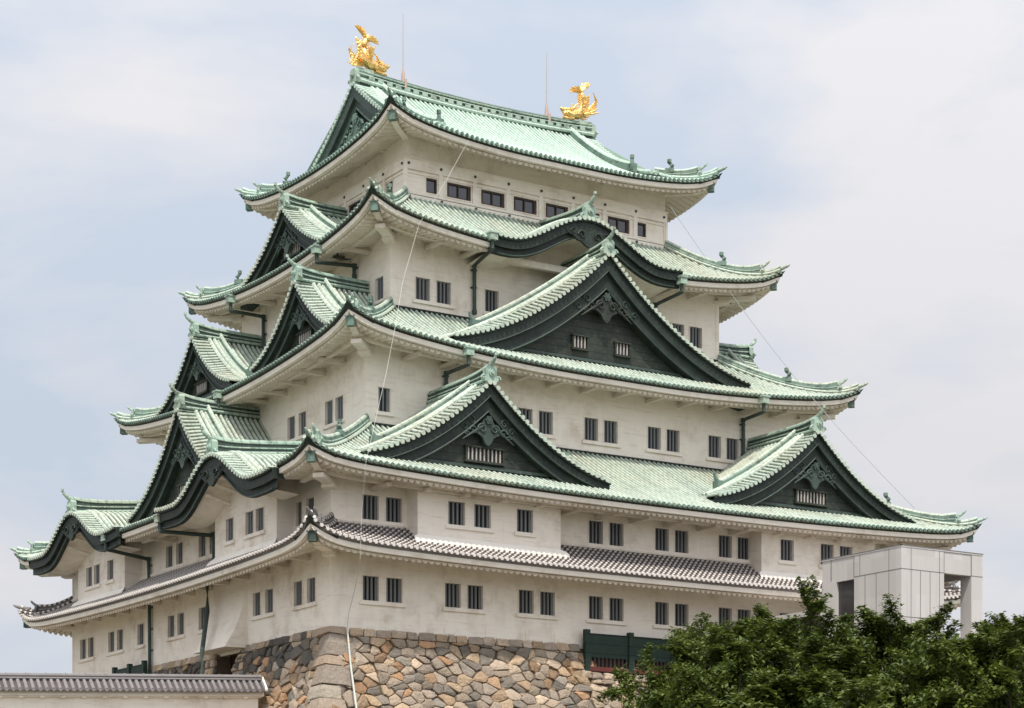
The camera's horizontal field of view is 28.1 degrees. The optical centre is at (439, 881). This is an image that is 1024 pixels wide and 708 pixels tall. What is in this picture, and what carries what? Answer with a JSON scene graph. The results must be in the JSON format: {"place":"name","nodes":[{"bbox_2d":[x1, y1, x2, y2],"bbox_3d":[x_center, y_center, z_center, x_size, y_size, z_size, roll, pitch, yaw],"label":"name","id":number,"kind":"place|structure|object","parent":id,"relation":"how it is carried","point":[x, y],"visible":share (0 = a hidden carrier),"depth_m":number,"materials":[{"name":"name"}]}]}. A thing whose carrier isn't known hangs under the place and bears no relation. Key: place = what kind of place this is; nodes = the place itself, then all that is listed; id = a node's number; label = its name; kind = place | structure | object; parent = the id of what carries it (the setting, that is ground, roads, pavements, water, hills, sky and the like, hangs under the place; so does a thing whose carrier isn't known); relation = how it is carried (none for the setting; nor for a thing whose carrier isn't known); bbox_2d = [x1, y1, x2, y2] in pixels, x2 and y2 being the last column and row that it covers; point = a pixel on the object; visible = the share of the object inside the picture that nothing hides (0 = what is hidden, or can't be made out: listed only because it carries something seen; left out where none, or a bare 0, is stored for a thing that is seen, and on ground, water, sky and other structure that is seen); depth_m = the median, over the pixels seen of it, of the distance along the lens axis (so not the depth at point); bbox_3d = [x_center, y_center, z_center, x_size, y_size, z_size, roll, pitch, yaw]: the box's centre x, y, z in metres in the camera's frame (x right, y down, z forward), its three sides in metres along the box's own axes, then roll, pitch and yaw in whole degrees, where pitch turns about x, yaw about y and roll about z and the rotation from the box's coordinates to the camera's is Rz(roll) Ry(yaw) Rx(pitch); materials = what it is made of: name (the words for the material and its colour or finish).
{"place":"outdoors","nodes":[
{"label":"outdoors","id":0,"kind":"place"},
{"bbox_2d":[0,0,1023,672],"label":"sky","id":1,"kind":"structure","parent":0,"point":[873,150],"materials":[{"name":"white"}]},
{"label":"ground","id":2,"kind":"structure","parent":0,"visible":0},
{"bbox_2d":[0,672,267,707],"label":"boundary wall","id":3,"kind":"structure","parent":2,"relation":"on","point":[59,690],"depth_m":93.54,"materials":[{"name":"paint"}]},
{"bbox_2d":[152,626,649,707],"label":"stone base","id":4,"kind":"object","parent":2,"relation":"on","point":[392,669],"visible":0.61,"depth_m":95.65,"materials":[{"name":"beige stone"}]},
{"bbox_2d":[112,660,147,673],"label":"timber screen","id":5,"kind":"object","parent":4,"relation":"on","point":[142,668],"visible":0.19,"depth_m":110.91,"materials":[{"name":"green wood"}]},
{"bbox_2d":[347,628,356,707],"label":"cable","id":6,"kind":"object","parent":4,"relation":"attached to","point":[351,669],"visible":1,"depth_m":92.15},
{"bbox_2d":[9,25,987,686],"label":"castle keep","id":7,"kind":"structure","parent":4,"relation":"on","point":[585,417],"depth_m":104.77,"materials":[{"name":"paint"}]},
{"bbox_2d":[80,638,86,659],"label":"window","id":8,"kind":"structure","parent":7,"relation":"in","point":[83,642],"depth_m":118.87,"materials":[{"name":"paint"}]},
{"bbox_2d":[86,565,92,587],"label":"window","id":9,"kind":"structure","parent":7,"relation":"in","point":[89,570],"depth_m":115.38,"materials":[{"name":"paint"}]},
{"bbox_2d":[88,636,93,657],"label":"window","id":10,"kind":"structure","parent":7,"relation":"in","point":[90,639],"depth_m":117.86,"materials":[{"name":"paint"}]},
{"bbox_2d":[94,563,99,584],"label":"window","id":11,"kind":"structure","parent":7,"relation":"in","point":[96,566],"depth_m":114.43,"materials":[{"name":"paint"}]},
{"bbox_2d":[107,558,113,580],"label":"window","id":12,"kind":"structure","parent":7,"relation":"in","point":[110,563],"depth_m":112.74,"materials":[{"name":"paint"}]},
{"bbox_2d":[108,630,114,652],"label":"window","id":13,"kind":"structure","parent":7,"relation":"in","point":[111,634],"depth_m":115.24,"materials":[{"name":"paint"}]},
{"bbox_2d":[116,628,123,650],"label":"window","id":14,"kind":"structure","parent":7,"relation":"in","point":[119,632],"depth_m":114.18,"materials":[{"name":"paint"}]},
{"bbox_2d":[137,622,144,645],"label":"window","id":15,"kind":"structure","parent":7,"relation":"in","point":[140,626],"depth_m":111.59,"materials":[{"name":"paint"}]},
{"bbox_2d":[165,544,172,568],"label":"window","id":16,"kind":"structure","parent":7,"relation":"in","point":[169,548],"depth_m":108.44,"materials":[{"name":"paint"}]},
{"bbox_2d":[167,614,174,638],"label":"window","id":17,"kind":"structure","parent":7,"relation":"in","point":[170,618],"depth_m":108.26,"materials":[{"name":"paint"}]},
{"bbox_2d":[176,540,183,564],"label":"window","id":18,"kind":"structure","parent":7,"relation":"in","point":[179,545],"depth_m":107.21,"materials":[{"name":"paint"}]},
{"bbox_2d":[177,611,184,635],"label":"window","id":19,"kind":"structure","parent":7,"relation":"in","point":[181,615],"depth_m":107.10,"materials":[{"name":"paint"}]},
{"bbox_2d":[198,605,205,630],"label":"window","id":20,"kind":"structure","parent":7,"relation":"in","point":[201,610],"depth_m":104.98,"materials":[{"name":"paint"}]},
{"bbox_2d":[198,532,205,557],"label":"window","id":21,"kind":"structure","parent":7,"relation":"in","point":[201,540],"depth_m":104.98,"materials":[{"name":"paint"}]},
{"bbox_2d":[209,529,214,554],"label":"window","id":22,"kind":"structure","parent":7,"relation":"in","point":[212,531],"depth_m":103.91,"materials":[{"name":"paint"}]},
{"bbox_2d":[225,516,233,542],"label":"window","id":23,"kind":"structure","parent":7,"relation":"in","point":[229,522],"depth_m":99.90,"materials":[{"name":"paint"}]},
{"bbox_2d":[230,654,237,674],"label":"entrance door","id":24,"kind":"structure","parent":7,"relation":"in","point":[232,658],"depth_m":103.05,"materials":[{"name":"black"}]},
{"bbox_2d":[245,509,253,535],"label":"window","id":25,"kind":"structure","parent":7,"relation":"in","point":[249,515],"depth_m":98.04,"materials":[{"name":"paint"}]},
{"bbox_2d":[252,590,260,617],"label":"window","id":26,"kind":"structure","parent":7,"relation":"in","point":[256,596],"depth_m":99.61,"materials":[{"name":"paint"}]},
{"bbox_2d":[255,505,264,532],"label":"window","id":27,"kind":"structure","parent":7,"relation":"in","point":[260,511],"depth_m":97.00,"materials":[{"name":"paint"}]},
{"bbox_2d":[265,587,273,613],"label":"window","id":28,"kind":"structure","parent":7,"relation":"in","point":[269,592],"depth_m":98.48,"materials":[{"name":"paint"}]},
{"bbox_2d":[287,414,295,440],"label":"window","id":29,"kind":"structure","parent":7,"relation":"in","point":[291,420],"depth_m":105.73,"materials":[{"name":"paint"}]},
{"bbox_2d":[293,579,302,606],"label":"window","id":30,"kind":"structure","parent":7,"relation":"in","point":[297,585],"depth_m":95.91,"materials":[{"name":"paint"}]},
{"bbox_2d":[295,499,302,526],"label":"window","id":31,"kind":"structure","parent":7,"relation":"in","point":[298,504],"depth_m":95.75,"materials":[{"name":"paint"}]},
{"bbox_2d":[298,409,306,436],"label":"window","id":32,"kind":"structure","parent":7,"relation":"in","point":[302,416],"depth_m":104.65,"materials":[{"name":"paint"}]},
{"bbox_2d":[305,495,314,515],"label":"window","id":33,"kind":"structure","parent":7,"relation":"in","point":[309,501],"depth_m":94.89,"materials":[{"name":"paint"}]},
{"bbox_2d":[306,575,315,603],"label":"window","id":34,"kind":"structure","parent":7,"relation":"in","point":[310,581],"depth_m":94.80,"materials":[{"name":"paint"}]},
{"bbox_2d":[324,398,333,425],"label":"window","id":35,"kind":"structure","parent":7,"relation":"in","point":[329,404],"depth_m":102.20,"materials":[{"name":"paint"}]},
{"bbox_2d":[335,394,343,421],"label":"window","id":36,"kind":"structure","parent":7,"relation":"in","point":[339,400],"depth_m":101.33,"materials":[{"name":"paint"}]},
{"bbox_2d":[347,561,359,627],"bbox_3d":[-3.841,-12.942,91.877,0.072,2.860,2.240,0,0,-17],"label":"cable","id":37,"kind":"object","parent":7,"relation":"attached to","point":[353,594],"visible":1,"depth_m":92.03,"materials":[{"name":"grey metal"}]},
{"bbox_2d":[348,197,361,213],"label":"window","id":38,"kind":"structure","parent":7,"relation":"in","point":[351,206],"depth_m":110.88,"materials":[{"name":"paint"}]},
{"bbox_2d":[361,574,379,601],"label":"window","id":39,"kind":"structure","parent":7,"relation":"in","point":[370,584],"depth_m":94.10,"materials":[{"name":"paint"}]},
{"bbox_2d":[361,493,379,520],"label":"window","id":40,"kind":"structure","parent":7,"relation":"in","point":[370,509],"depth_m":94.13,"materials":[{"name":"paint"}]},
{"bbox_2d":[375,274,383,301],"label":"window","id":41,"kind":"structure","parent":7,"relation":"in","point":[379,281],"depth_m":104.32,"materials":[{"name":"paint"}]},
{"bbox_2d":[377,386,390,412],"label":"window","id":42,"kind":"structure","parent":7,"relation":"in","point":[384,405],"depth_m":99.42,"materials":[{"name":"paint"}]},
{"bbox_2d":[386,179,393,193],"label":"window","id":43,"kind":"structure","parent":7,"relation":"in","point":[391,181],"depth_m":107.36,"materials":[{"name":"paint"}]},
{"bbox_2d":[385,496,402,523],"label":"window","id":44,"kind":"structure","parent":7,"relation":"in","point":[393,505],"depth_m":94.77,"materials":[{"name":"paint"}]},
{"bbox_2d":[385,576,403,603],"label":"window","id":45,"kind":"structure","parent":7,"relation":"in","point":[394,586],"depth_m":94.77,"materials":[{"name":"paint"}]},
{"bbox_2d":[360,142,467,551],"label":"cable","id":46,"kind":"object","parent":7,"relation":"attached to","point":[391,346],"visible":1,"depth_m":95.76,"materials":[{"name":"grey metal"}]},
{"bbox_2d":[414,275,430,301],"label":"window","id":47,"kind":"structure","parent":7,"relation":"in","point":[422,288],"depth_m":104.21,"materials":[{"name":"paint"}]},
{"bbox_2d":[425,176,437,195],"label":"window","id":48,"kind":"structure","parent":7,"relation":"in","point":[431,184],"depth_m":106.95,"materials":[{"name":"paint"}]},
{"bbox_2d":[435,279,451,305],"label":"window","id":49,"kind":"structure","parent":7,"relation":"in","point":[443,289],"depth_m":104.88,"materials":[{"name":"paint"}]},
{"bbox_2d":[444,581,461,608],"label":"window","id":50,"kind":"structure","parent":7,"relation":"in","point":[452,593],"depth_m":96.45,"materials":[{"name":"paint"}]},
{"bbox_2d":[447,499,465,526],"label":"window","id":51,"kind":"structure","parent":7,"relation":"in","point":[456,510],"depth_m":95.38,"materials":[{"name":"paint"}]},
{"bbox_2d":[446,181,471,202],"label":"window","id":52,"kind":"structure","parent":7,"relation":"in","point":[457,191],"depth_m":107.78,"materials":[{"name":"paint"}]},
{"bbox_2d":[466,583,483,610],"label":"window","id":53,"kind":"structure","parent":7,"relation":"in","point":[474,592],"depth_m":97.09,"materials":[{"name":"paint"}]},
{"bbox_2d":[473,502,491,528],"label":"window","id":54,"kind":"structure","parent":7,"relation":"in","point":[482,513],"depth_m":96.10,"materials":[{"name":"paint"}]},
{"bbox_2d":[484,288,499,311],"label":"window","id":55,"kind":"structure","parent":7,"relation":"in","point":[491,300],"depth_m":106.42,"materials":[{"name":"paint"}]},
{"bbox_2d":[480,188,505,209],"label":"window","id":56,"kind":"structure","parent":7,"relation":"in","point":[491,198],"depth_m":108.91,"materials":[{"name":"glass"}]},
{"bbox_2d":[516,507,533,533],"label":"window","id":57,"kind":"structure","parent":7,"relation":"in","point":[525,518],"depth_m":97.38,"materials":[{"name":"paint"}]},
{"bbox_2d":[517,406,533,428],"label":"window","id":58,"kind":"structure","parent":7,"relation":"in","point":[528,412],"depth_m":103.76,"materials":[{"name":"paint"}]},
{"bbox_2d":[513,195,537,215],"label":"window","id":59,"kind":"structure","parent":7,"relation":"in","point":[524,205],"depth_m":109.99,"materials":[{"name":"paint"}]},
{"bbox_2d":[517,588,534,614],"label":"window","id":60,"kind":"structure","parent":7,"relation":"in","point":[525,597],"depth_m":98.62,"materials":[{"name":"paint"}]},
{"bbox_2d":[538,409,553,435],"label":"window","id":61,"kind":"structure","parent":7,"relation":"in","point":[545,418],"depth_m":104.34,"materials":[{"name":"paint"}]},
{"bbox_2d":[539,590,555,616],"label":"window","id":62,"kind":"structure","parent":7,"relation":"in","point":[547,599],"depth_m":99.30,"materials":[{"name":"paint"}]},
{"bbox_2d":[545,201,568,217],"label":"window","id":63,"kind":"structure","parent":7,"relation":"in","point":[551,209],"depth_m":111.02,"materials":[{"name":"glass"}]},
{"bbox_2d":[583,416,598,441],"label":"window","id":64,"kind":"structure","parent":7,"relation":"in","point":[590,424],"depth_m":105.85,"materials":[{"name":"paint"}]},
{"bbox_2d":[588,594,603,620],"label":"window","id":65,"kind":"structure","parent":7,"relation":"in","point":[595,602],"depth_m":100.79,"materials":[{"name":"paint"}]},
{"bbox_2d":[588,519,603,544],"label":"window","id":66,"kind":"structure","parent":7,"relation":"in","point":[595,527],"depth_m":100.79,"materials":[{"name":"paint"}]},
{"bbox_2d":[603,419,617,444],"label":"window","id":67,"kind":"structure","parent":7,"relation":"in","point":[610,430],"depth_m":106.48,"materials":[{"name":"paint"}]},
{"bbox_2d":[608,596,623,621],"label":"window","id":68,"kind":"structure","parent":7,"relation":"in","point":[615,604],"depth_m":101.43,"materials":[{"name":"paint"}]},
{"bbox_2d":[608,521,623,546],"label":"window","id":69,"kind":"structure","parent":7,"relation":"in","point":[615,529],"depth_m":101.43,"materials":[{"name":"paint"}]},
{"bbox_2d":[607,215,629,234],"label":"window","id":70,"kind":"structure","parent":7,"relation":"in","point":[621,224],"depth_m":113.34,"materials":[{"name":"paint"}]},
{"bbox_2d":[638,221,646,238],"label":"window","id":71,"kind":"structure","parent":7,"relation":"in","point":[642,226],"depth_m":114.15,"materials":[{"name":"glass"}]},
{"bbox_2d":[647,425,661,450],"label":"window","id":72,"kind":"structure","parent":7,"relation":"in","point":[654,433],"depth_m":108.00,"materials":[{"name":"paint"}]},
{"bbox_2d":[654,600,669,625],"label":"window","id":73,"kind":"structure","parent":7,"relation":"in","point":[661,609],"depth_m":102.92,"materials":[{"name":"paint"}]},
{"bbox_2d":[654,526,669,551],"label":"window","id":74,"kind":"structure","parent":7,"relation":"in","point":[661,535],"depth_m":102.92,"materials":[{"name":"paint"}]},
{"bbox_2d":[665,428,679,452],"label":"window","id":75,"kind":"structure","parent":7,"relation":"in","point":[672,439],"depth_m":108.60,"materials":[{"name":"paint"}]},
{"bbox_2d":[671,322,684,335],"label":"window","id":76,"kind":"structure","parent":7,"relation":"in","point":[680,327],"depth_m":112.87,"materials":[{"name":"paint"}]},
{"bbox_2d":[674,602,688,626],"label":"window","id":77,"kind":"structure","parent":7,"relation":"in","point":[681,610],"depth_m":103.58,"materials":[{"name":"paint"}]},
{"bbox_2d":[674,529,688,553],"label":"window","id":78,"kind":"structure","parent":7,"relation":"in","point":[681,537],"depth_m":103.58,"materials":[{"name":"paint"}]},
{"bbox_2d":[689,325,702,348],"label":"window","id":79,"kind":"structure","parent":7,"relation":"in","point":[695,332],"depth_m":113.50,"materials":[{"name":"paint"}]},
{"bbox_2d":[707,434,721,458],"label":"window","id":80,"kind":"structure","parent":7,"relation":"in","point":[714,442],"depth_m":110.13,"materials":[{"name":"paint"}]},
{"bbox_2d":[717,606,732,628],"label":"window","id":81,"kind":"structure","parent":7,"relation":"in","point":[723,613],"depth_m":105.03,"materials":[{"name":"paint"}]},
{"bbox_2d":[717,534,732,558],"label":"window","id":82,"kind":"structure","parent":7,"relation":"in","point":[724,541],"depth_m":105.03,"materials":[{"name":"paint"}]},
{"bbox_2d":[725,437,739,460],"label":"window","id":83,"kind":"structure","parent":7,"relation":"in","point":[732,445],"depth_m":110.77,"materials":[{"name":"paint"}]},
{"bbox_2d":[736,536,748,560],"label":"window","id":84,"kind":"structure","parent":7,"relation":"in","point":[741,544],"depth_m":105.67,"materials":[{"name":"paint"}]},
{"bbox_2d":[736,608,751,630],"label":"window","id":85,"kind":"structure","parent":7,"relation":"in","point":[741,613],"depth_m":105.69,"materials":[{"name":"paint"}]},
{"bbox_2d":[779,538,794,561],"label":"window","id":86,"kind":"structure","parent":7,"relation":"in","point":[786,546],"depth_m":105.91,"materials":[{"name":"paint"}]},
{"bbox_2d":[671,208,914,508],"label":"cable","id":87,"kind":"object","parent":7,"relation":"attached to","point":[787,367],"visible":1,"depth_m":110.63,"materials":[{"name":"grey metal"}]},
{"bbox_2d":[820,542,833,564],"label":"window","id":88,"kind":"structure","parent":7,"relation":"in","point":[826,552],"depth_m":107.34,"materials":[{"name":"paint"}]},
{"bbox_2d":[839,545,852,555],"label":"window","id":89,"kind":"structure","parent":7,"relation":"in","point":[843,549],"depth_m":108.05,"materials":[{"name":"paint"}]},
{"bbox_2d":[583,629,711,675],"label":"timber screen","id":90,"kind":"object","parent":4,"relation":"on","point":[605,652],"visible":0.43,"depth_m":100.86,"materials":[{"name":"green wood"}]},
{"bbox_2d":[596,617,847,707],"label":"cherry tree","id":91,"kind":"object","parent":2,"relation":"on","point":[687,677],"visible":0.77,"depth_m":60.59,"materials":[{"name":"green plant"}]},
{"bbox_2d":[621,574,887,707],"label":"cherry tree","id":92,"kind":"object","parent":2,"relation":"on","point":[786,632],"visible":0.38,"depth_m":65.12,"materials":[{"name":"green plant"}]},
{"bbox_2d":[691,668,918,707],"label":"cherry tree","id":93,"kind":"object","parent":2,"relation":"on","point":[765,691],"visible":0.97,"depth_m":54.16,"materials":[{"name":"green plant"}]},
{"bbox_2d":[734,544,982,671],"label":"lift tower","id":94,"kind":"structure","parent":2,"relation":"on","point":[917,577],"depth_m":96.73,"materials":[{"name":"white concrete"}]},
{"bbox_2d":[832,604,937,678],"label":"cherry tree","id":95,"kind":"object","parent":2,"relation":"on","point":[867,625],"visible":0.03,"depth_m":66.54,"materials":[{"name":"green plant"}]},
{"bbox_2d":[799,644,1001,707],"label":"cherry tree","id":96,"kind":"object","parent":2,"relation":"on","point":[844,664],"visible":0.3,"depth_m":56.73,"materials":[{"name":"green plant"}]},
{"bbox_2d":[844,593,1023,688],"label":"cherry tree","id":97,"kind":"object","parent":2,"relation":"on","point":[905,637],"visible":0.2,"depth_m":64.57,"materials":[{"name":"green plant"}]},
{"bbox_2d":[874,611,1023,707],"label":"cherry tree","id":98,"kind":"object","parent":2,"relation":"on","point":[993,664],"visible":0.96,"depth_m":55.08,"materials":[{"name":"green plant"}]},
{"bbox_2d":[949,611,1020,639],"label":"cherry tree","id":99,"kind":"object","parent":2,"relation":"on","point":[996,621],"visible":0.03,"depth_m":70.35,"materials":[{"name":"green plant"}]}
]}

